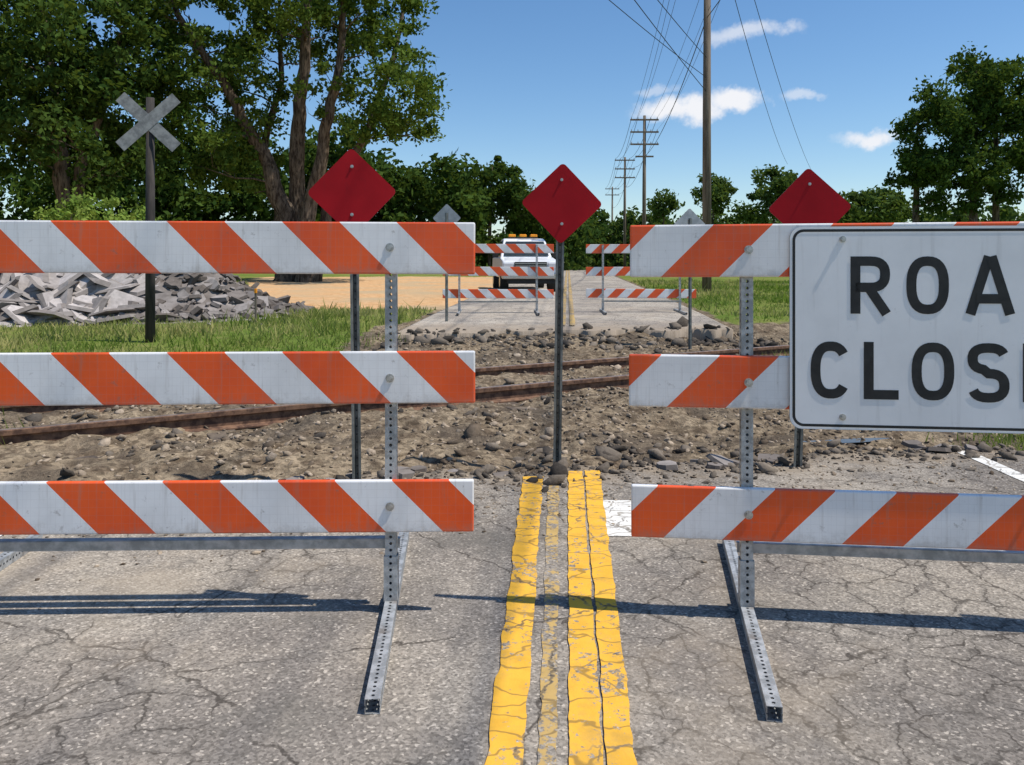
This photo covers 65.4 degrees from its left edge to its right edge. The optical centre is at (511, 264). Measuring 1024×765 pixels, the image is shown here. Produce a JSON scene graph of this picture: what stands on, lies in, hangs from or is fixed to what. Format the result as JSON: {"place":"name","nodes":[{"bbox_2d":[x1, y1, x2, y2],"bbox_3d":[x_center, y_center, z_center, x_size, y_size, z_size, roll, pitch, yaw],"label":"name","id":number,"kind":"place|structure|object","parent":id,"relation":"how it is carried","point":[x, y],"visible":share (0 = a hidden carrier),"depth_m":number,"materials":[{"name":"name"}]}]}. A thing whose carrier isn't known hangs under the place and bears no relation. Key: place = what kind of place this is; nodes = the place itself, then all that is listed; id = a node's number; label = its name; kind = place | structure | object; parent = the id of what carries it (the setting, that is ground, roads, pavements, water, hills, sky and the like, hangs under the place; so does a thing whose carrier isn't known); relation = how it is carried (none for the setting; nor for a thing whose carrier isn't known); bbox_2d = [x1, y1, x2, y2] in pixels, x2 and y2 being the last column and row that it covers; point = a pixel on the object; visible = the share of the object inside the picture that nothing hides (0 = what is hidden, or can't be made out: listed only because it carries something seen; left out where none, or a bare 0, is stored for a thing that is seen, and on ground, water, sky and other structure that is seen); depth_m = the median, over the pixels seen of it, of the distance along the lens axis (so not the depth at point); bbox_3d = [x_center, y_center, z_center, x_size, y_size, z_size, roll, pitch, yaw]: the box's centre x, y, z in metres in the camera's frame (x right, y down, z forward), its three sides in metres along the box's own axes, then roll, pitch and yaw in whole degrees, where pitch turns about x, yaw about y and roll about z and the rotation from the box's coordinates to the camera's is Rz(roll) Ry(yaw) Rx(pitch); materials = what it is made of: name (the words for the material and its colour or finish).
{"place":"outdoors","nodes":[
{"label":"outdoors","id":0,"kind":"place"},
{"bbox_2d":[0,446,1023,764],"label":"road","id":1,"kind":"structure","parent":0,"point":[226,658],"depth_m":2.80,"materials":[{"name":"grey asphalt"}]},
{"bbox_2d":[0,220,474,714],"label":"barricade","id":2,"kind":"object","parent":1,"relation":"on","point":[391,505],"visible":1,"depth_m":3.05,"materials":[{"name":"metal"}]},
{"bbox_2d":[484,476,543,764],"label":"yellow line","id":3,"kind":"object","parent":1,"relation":"on","point":[508,713],"visible":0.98,"depth_m":2.82,"materials":[{"name":"paint"}]},
{"bbox_2d":[4,445,1023,629],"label":"loose grit","id":4,"kind":"object","parent":1,"relation":"on","point":[991,472],"visible":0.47,"depth_m":5.00,"materials":[{"name":"gravel"}]},
{"bbox_2d":[537,485,559,764],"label":"old yellow line","id":5,"kind":"object","parent":1,"relation":"on","point":[547,726],"visible":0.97,"depth_m":2.82,"materials":[{"name":"paint"}]},
{"bbox_2d":[567,471,602,764],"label":"yellow line","id":6,"kind":"object","parent":1,"relation":"on","point":[586,742],"visible":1,"depth_m":2.79,"materials":[{"name":"paint"}]},
{"bbox_2d":[584,470,637,764],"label":"yellow line","id":7,"kind":"object","parent":1,"relation":"on","point":[618,737],"visible":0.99,"depth_m":2.85,"materials":[{"name":"paint"}]},
{"bbox_2d":[603,500,631,535],"bbox_3d":[1.781,1.347,4.250,2.722,0.001,0.600,0,0,0],"label":"stop line","id":8,"kind":"object","parent":1,"relation":"on","point":[618,513],"visible":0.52,"depth_m":4.24,"materials":[{"name":"white paint"}]},
{"bbox_2d":[629,221,1023,722],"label":"barricade","id":9,"kind":"object","parent":1,"relation":"on","point":[748,517],"visible":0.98,"depth_m":3.02,"materials":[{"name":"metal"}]},
{"bbox_2d":[789,225,1023,433],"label":"road closed sign","id":10,"kind":"object","parent":9,"relation":"attached to","point":[907,328],"visible":1,"depth_m":2.93,"materials":[{"name":"metal"}]},
{"bbox_2d":[958,451,1023,481],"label":"edge line","id":11,"kind":"object","parent":1,"relation":"on","point":[1001,467],"visible":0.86,"depth_m":5.28,"materials":[{"name":"white paint"}]},
{"bbox_2d":[0,266,1023,480],"bbox_3d":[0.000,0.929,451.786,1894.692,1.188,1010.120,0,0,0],"label":"ground","id":12,"kind":"structure","parent":0,"point":[415,290],"depth_m":6.89,"materials":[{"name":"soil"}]},
{"bbox_2d":[0,0,190,220],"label":"oak tree","id":13,"kind":"object","parent":12,"relation":"on","point":[84,84],"visible":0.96,"depth_m":34.50,"materials":[{"name":"green plant"}]},
{"bbox_2d":[33,187,161,220],"bbox_3d":[-15.508,-0.786,30.026,5.084,4.156,4.967,0,0,0],"label":"bush","id":14,"kind":"object","parent":12,"relation":"on","point":[72,206],"visible":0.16,"depth_m":29.16,"materials":[{"name":"green plant"}]},
{"bbox_2d":[116,92,180,342],"bbox_3d":[-5.715,-0.630,12.588,0.971,4.124,0.181,0,0,-8],"label":"railroad crossbuck sign","id":15,"kind":"object","parent":12,"relation":"on","point":[149,119],"visible":0.72,"depth_m":12.53,"materials":[{"name":"grey metal"}]},
{"bbox_2d":[0,273,313,326],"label":"rubble pile","id":16,"kind":"object","parent":12,"relation":"on","point":[31,298],"visible":0.68,"depth_m":16.28,"materials":[{"name":"concrete"}]},
{"bbox_2d":[0,276,435,352],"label":"grass","id":17,"kind":"structure","parent":12,"relation":"on","point":[318,322],"depth_m":13.34,"materials":[{"name":"green plant"}]},
{"bbox_2d":[254,288,256,322],"bbox_3d":[-4.887,0.809,15.200,0.050,0.700,0.045,0,0,0],"label":"marker stake","id":18,"kind":"object","parent":12,"relation":"on","point":[255,290],"visible":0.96,"depth_m":15.19,"materials":[{"name":"brown wood"}]},
{"bbox_2d":[108,0,452,281],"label":"oak tree","id":19,"kind":"object","parent":12,"relation":"on","point":[281,24],"visible":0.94,"depth_m":38.87,"materials":[{"name":"green plant"}]},
{"bbox_2d":[0,109,616,270],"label":"distant treeline","id":20,"kind":"object","parent":12,"relation":"on","point":[419,196],"visible":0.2,"depth_m":64.21,"materials":[{"name":"green plant"}]},
{"bbox_2d":[308,149,394,478],"bbox_3d":[-1.000,0.467,4.995,0.535,2.367,0.065,0,0,-4],"label":"red diamond sign","id":21,"kind":"object","parent":12,"relation":"on","point":[350,185],"visible":0.65,"depth_m":4.98,"materials":[{"name":"metal"}]},
{"bbox_2d":[0,345,788,458],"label":"railroad track","id":22,"kind":"structure","parent":12,"relation":"on","point":[234,419],"depth_m":7.43,"materials":[{"name":"brown rusted steel"}]},
{"bbox_2d":[433,204,459,320],"bbox_3d":[-1.271,0.091,15.502,0.535,2.518,0.065,0,0,5],"label":"road sign","id":23,"kind":"object","parent":12,"relation":"on","point":[446,213],"visible":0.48,"depth_m":15.51,"materials":[{"name":"metal"}]},
{"bbox_2d":[450,155,535,265],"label":"maple tree","id":24,"kind":"object","parent":12,"relation":"on","point":[514,193],"visible":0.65,"depth_m":70.37,"materials":[{"name":"green plant"}]},
{"bbox_2d":[1,328,1023,450],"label":"weeds","id":25,"kind":"object","parent":12,"relation":"on","point":[1010,437],"visible":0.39,"depth_m":6.65,"materials":[{"name":"green plant"}]},
{"bbox_2d":[60,438,1023,492],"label":"edge rubble","id":26,"kind":"object","parent":12,"relation":"on","point":[558,473],"visible":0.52,"depth_m":5.26,"materials":[{"name":"concrete"}]},
{"bbox_2d":[476,226,627,265],"bbox_3d":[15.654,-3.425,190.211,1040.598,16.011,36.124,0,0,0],"label":"distant woods","id":27,"kind":"object","parent":12,"relation":"on","point":[505,236],"visible":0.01,"depth_m":189.68,"materials":[{"name":"green plant"}]},
{"bbox_2d":[523,164,600,462],"bbox_3d":[0.340,0.484,5.446,0.535,2.332,0.065,0,0,3],"label":"red diamond sign","id":28,"kind":"object","parent":12,"relation":"on","point":[561,203],"visible":0.88,"depth_m":5.43,"materials":[{"name":"metal"}]},
{"bbox_2d":[380,316,788,352],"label":"asphalt chunks","id":29,"kind":"object","parent":12,"relation":"on","point":[682,321],"visible":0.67,"depth_m":13.23,"materials":[{"name":"grey asphalt"}]},
{"bbox_2d":[472,432,709,467],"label":"asphalt chunks","id":30,"kind":"object","parent":12,"relation":"on","point":[611,452],"visible":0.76,"depth_m":5.82,"materials":[{"name":"grey asphalt"}]},
{"bbox_2d":[605,187,618,234],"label":"utility pole","id":31,"kind":"object","parent":12,"relation":"on","point":[612,188],"visible":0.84,"depth_m":124.88,"materials":[{"name":"brown wood"}]},
{"bbox_2d":[615,157,634,266],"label":"utility pole","id":32,"kind":"object","parent":12,"relation":"on","point":[624,220],"visible":0.96,"depth_m":86.87,"materials":[{"name":"brown wood"}]},
{"bbox_2d":[285,440,979,479],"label":"broken pavement","id":33,"kind":"structure","parent":12,"relation":"on","point":[409,472],"depth_m":5.35,"materials":[{"name":"grey asphalt"}]},
{"bbox_2d":[630,115,658,224],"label":"utility pole","id":34,"kind":"object","parent":12,"relation":"on","point":[644,131],"visible":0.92,"depth_m":61.87,"materials":[{"name":"brown wood"}]},
{"bbox_2d":[646,188,685,224],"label":"maple tree","id":35,"kind":"object","parent":12,"relation":"on","point":[658,208],"visible":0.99,"depth_m":85.00,"materials":[{"name":"green plant"}]},
{"bbox_2d":[674,209,704,348],"bbox_3d":[2.904,0.271,13.002,0.515,2.358,0.065,0,0,-6],"label":"road sign","id":36,"kind":"object","parent":12,"relation":"on","point":[689,217],"visible":0.66,"depth_m":13.00,"materials":[{"name":"metal"}]},
{"bbox_2d":[702,0,711,291],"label":"utility pole","id":37,"kind":"object","parent":12,"relation":"on","point":[706,197],"visible":0.73,"depth_m":27.88,"materials":[{"name":"brown wood"}]},
{"bbox_2d":[608,0,810,207],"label":"power lines","id":38,"kind":"object","parent":37,"relation":"attached to","point":[687,71],"visible":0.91,"depth_m":37.62,"materials":[{"name":"metal"}]},
{"bbox_2d":[632,277,788,322],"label":"grass","id":39,"kind":"structure","parent":12,"relation":"on","point":[758,285],"depth_m":25.47,"materials":[{"name":"green plant"}]},
{"bbox_2d":[690,172,738,223],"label":"maple tree","id":40,"kind":"object","parent":12,"relation":"on","point":[722,189],"visible":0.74,"depth_m":83.18,"materials":[{"name":"green plant"}]},
{"bbox_2d":[727,164,797,223],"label":"maple tree","id":41,"kind":"object","parent":12,"relation":"on","point":[779,184],"visible":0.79,"depth_m":78.86,"materials":[{"name":"green plant"}]},
{"bbox_2d":[566,201,1023,266],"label":"distant treeline","id":42,"kind":"object","parent":12,"relation":"on","point":[1010,214],"visible":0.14,"depth_m":101.08,"materials":[{"name":"green plant"}]},
{"bbox_2d":[769,169,850,466],"bbox_3d":[1.969,0.510,5.286,0.515,2.281,0.065,0,0,8],"label":"red diamond sign","id":43,"kind":"object","parent":12,"relation":"on","point":[808,196],"visible":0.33,"depth_m":5.27,"materials":[{"name":"metal"}]},
{"bbox_2d":[803,438,887,442],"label":"puddle","id":44,"kind":"object","parent":12,"relation":"on","point":[853,440],"visible":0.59,"depth_m":6.34,"materials":[{"name":"liquid"}]},
{"bbox_2d":[837,185,919,222],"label":"maple tree","id":45,"kind":"object","parent":12,"relation":"on","point":[882,205],"visible":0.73,"depth_m":75.73,"materials":[{"name":"green plant"}]},
{"bbox_2d":[882,41,1023,222],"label":"oak tree","id":46,"kind":"object","parent":12,"relation":"on","point":[993,108],"visible":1,"depth_m":56.44,"materials":[{"name":"green plant"}]},
{"bbox_2d":[0,0,1023,235],"label":"sky","id":47,"kind":"structure","parent":0,"point":[540,86],"materials":[{"name":"blue"}]},
{"bbox_2d":[398,270,732,340],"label":"road","id":48,"kind":"structure","parent":0,"point":[472,319],"depth_m":16.36,"materials":[{"name":"grey concrete"}]},
{"bbox_2d":[443,244,553,314],"bbox_3d":[-0.301,0.311,17.460,2.444,1.517,1.520,0,0,-1],"label":"barricade","id":49,"kind":"object","parent":48,"relation":"on","point":[536,293],"visible":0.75,"depth_m":17.52,"materials":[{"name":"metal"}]},
{"bbox_2d":[492,234,555,290],"bbox_3d":[0.401,-0.080,29.484,2.380,2.050,5.588,0,0,-5],"label":"pickup truck","id":50,"kind":"object","parent":48,"relation":"on","point":[517,260],"visible":0.69,"depth_m":27.50,"materials":[{"name":"white paint"}]},
{"bbox_2d":[563,270,566,324],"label":"yellow line","id":51,"kind":"object","parent":48,"relation":"on","point":[564,303],"visible":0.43,"depth_m":21.94,"materials":[{"name":"paint"}]},
{"bbox_2d":[568,270,574,324],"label":"yellow line","id":52,"kind":"object","parent":48,"relation":"on","point":[572,317],"visible":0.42,"depth_m":19.97,"materials":[{"name":"paint"}]},
{"bbox_2d":[586,244,695,314],"bbox_3d":[2.865,0.311,17.660,2.442,1.516,1.520,0,0,2],"label":"barricade","id":53,"kind":"object","parent":48,"relation":"on","point":[603,293],"visible":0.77,"depth_m":17.73,"materials":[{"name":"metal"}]}
]}

